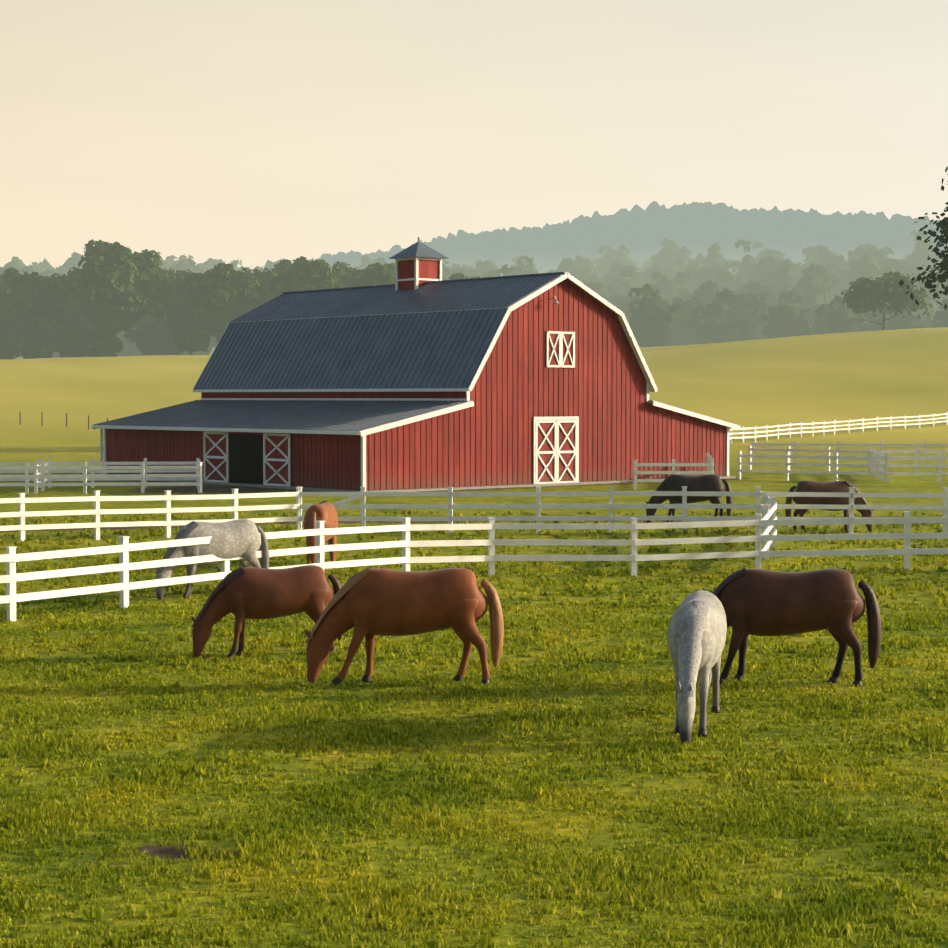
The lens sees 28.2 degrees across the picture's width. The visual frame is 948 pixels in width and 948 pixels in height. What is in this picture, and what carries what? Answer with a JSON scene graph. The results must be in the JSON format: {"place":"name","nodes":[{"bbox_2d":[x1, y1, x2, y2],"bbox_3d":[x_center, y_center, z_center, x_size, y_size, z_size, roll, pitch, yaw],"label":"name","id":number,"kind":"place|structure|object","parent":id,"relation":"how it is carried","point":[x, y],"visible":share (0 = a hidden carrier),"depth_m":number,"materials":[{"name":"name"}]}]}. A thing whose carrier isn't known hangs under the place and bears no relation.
{"place":"outdoors","nodes":[
{"label":"outdoors","id":0,"kind":"place"},
{"bbox_2d":[0,256,385,359],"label":"trees","id":1,"kind":"object","parent":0,"point":[98,318],"visible":0.19,"depth_m":325.73,"materials":[{"name":"green plant"}]},
{"bbox_2d":[92,237,739,491],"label":"barn","id":2,"kind":"structure","parent":0,"point":[419,375],"depth_m":85.42,"materials":[{"name":"wood"}]},
{"bbox_2d":[0,235,947,947],"bbox_3d":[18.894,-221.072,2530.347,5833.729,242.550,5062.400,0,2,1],"label":"ground","id":3,"kind":"structure","parent":0,"point":[828,379],"depth_m":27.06,"materials":[{"name":"green plant"}]},
{"bbox_2d":[19,411,107,429],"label":"fence posts","id":4,"kind":"object","parent":3,"relation":"on","point":[42,419],"visible":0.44,"depth_m":170.67,"materials":[{"name":"brown"}]},
{"bbox_2d":[155,519,268,599],"bbox_3d":[-5.195,1.682,37.570,2.590,1.533,0.662,-2,3,-38],"label":"horse","id":5,"kind":"object","parent":3,"relation":"on","point":[237,538],"visible":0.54,"depth_m":37.37,"materials":[{"name":"grey"}]},
{"bbox_2d":[191,565,342,657],"bbox_3d":[-3.143,2.106,28.944,2.379,1.404,0.608,-1,2,-13],"label":"horse","id":6,"kind":"object","parent":3,"relation":"on","point":[241,594],"visible":0.81,"depth_m":28.70},
{"bbox_2d":[303,501,337,569],"bbox_3d":[-3.521,1.436,44.080,0.675,1.559,2.643,0,2,7],"label":"horse chestnut","id":7,"kind":"object","parent":3,"relation":"on","point":[326,511],"visible":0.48,"depth_m":43.16,"materials":[{"name":"brown"}]},
{"bbox_2d":[304,567,503,684],"bbox_3d":[-0.964,2.096,25.999,2.749,1.636,0.702,0,2,1],"label":"chestnut horse","id":8,"kind":"object","parent":3,"relation":"on","point":[368,604],"visible":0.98,"depth_m":25.79,"materials":[{"name":"brown"}]},
{"bbox_2d":[0,412,947,621],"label":"fences","id":9,"kind":"object","parent":3,"relation":"on","point":[767,522],"visible":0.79,"depth_m":51.78,"materials":[{"name":"white wood"}]},
{"bbox_2d":[0,229,947,347],"bbox_3d":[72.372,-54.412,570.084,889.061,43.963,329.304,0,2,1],"label":"tree leaves","id":10,"kind":"object","parent":3,"relation":"on","point":[761,313],"visible":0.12,"depth_m":523.38,"materials":[{"name":"green plant"}]},
{"bbox_2d":[14,246,947,358],"bbox_3d":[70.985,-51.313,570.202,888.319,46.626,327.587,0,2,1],"label":"trees","id":11,"kind":"object","parent":3,"relation":"on","point":[647,332],"visible":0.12,"depth_m":490.88,"materials":[{"name":"green plant"}]},
{"bbox_2d":[111,290,908,356],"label":"tree trunks","id":12,"kind":"object","parent":3,"relation":"on","point":[113,353],"visible":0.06,"depth_m":328.56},
{"bbox_2d":[0,239,933,357],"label":"tree leaves","id":13,"kind":"object","parent":12,"relation":"attached to","point":[164,289],"visible":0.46,"depth_m":325.49,"materials":[{"name":"green plant"}]},
{"bbox_2d":[645,474,731,522],"bbox_3d":[6.676,0.789,58.709,2.696,1.595,0.689,0,2,1],"label":"horse","id":14,"kind":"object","parent":3,"relation":"on","point":[706,482],"depth_m":58.50,"materials":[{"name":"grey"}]},
{"bbox_2d":[667,590,726,742],"bbox_3d":[2.632,2.227,22.388,0.675,1.564,2.643,1,2,12],"label":"white horse","id":15,"kind":"object","parent":3,"relation":"on","point":[697,631],"visible":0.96,"depth_m":21.72},
{"bbox_2d":[712,567,880,686],"bbox_3d":[4.126,2.058,25.485,2.696,1.600,0.689,0,2,7],"label":"horse","id":16,"kind":"object","parent":3,"relation":"on","point":[764,602],"visible":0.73,"depth_m":25.23,"materials":[{"name":"brown"}]},
{"bbox_2d":[785,480,873,532],"bbox_3d":[10.471,0.958,55.630,2.643,1.565,0.675,0,2,-4],"label":"horse","id":17,"kind":"object","parent":3,"relation":"on","point":[816,486],"visible":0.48,"depth_m":55.41,"materials":[{"name":"brown"}]},
{"bbox_2d":[0,0,947,269],"label":"sky","id":18,"kind":"structure","parent":0,"point":[254,132],"materials":[{"name":"beige"}]},
{"bbox_2d":[251,201,947,274],"bbox_3d":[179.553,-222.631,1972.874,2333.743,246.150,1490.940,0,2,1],"label":"distant hill","id":19,"kind":"structure","parent":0,"point":[790,233],"depth_m":2229.70,"materials":[{"name":"green plant"}]},
{"bbox_2d":[899,166,947,309],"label":"tree leaves","id":20,"kind":"object","parent":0,"point":[942,224],"visible":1,"depth_m":151.47,"materials":[{"name":"green plant"}]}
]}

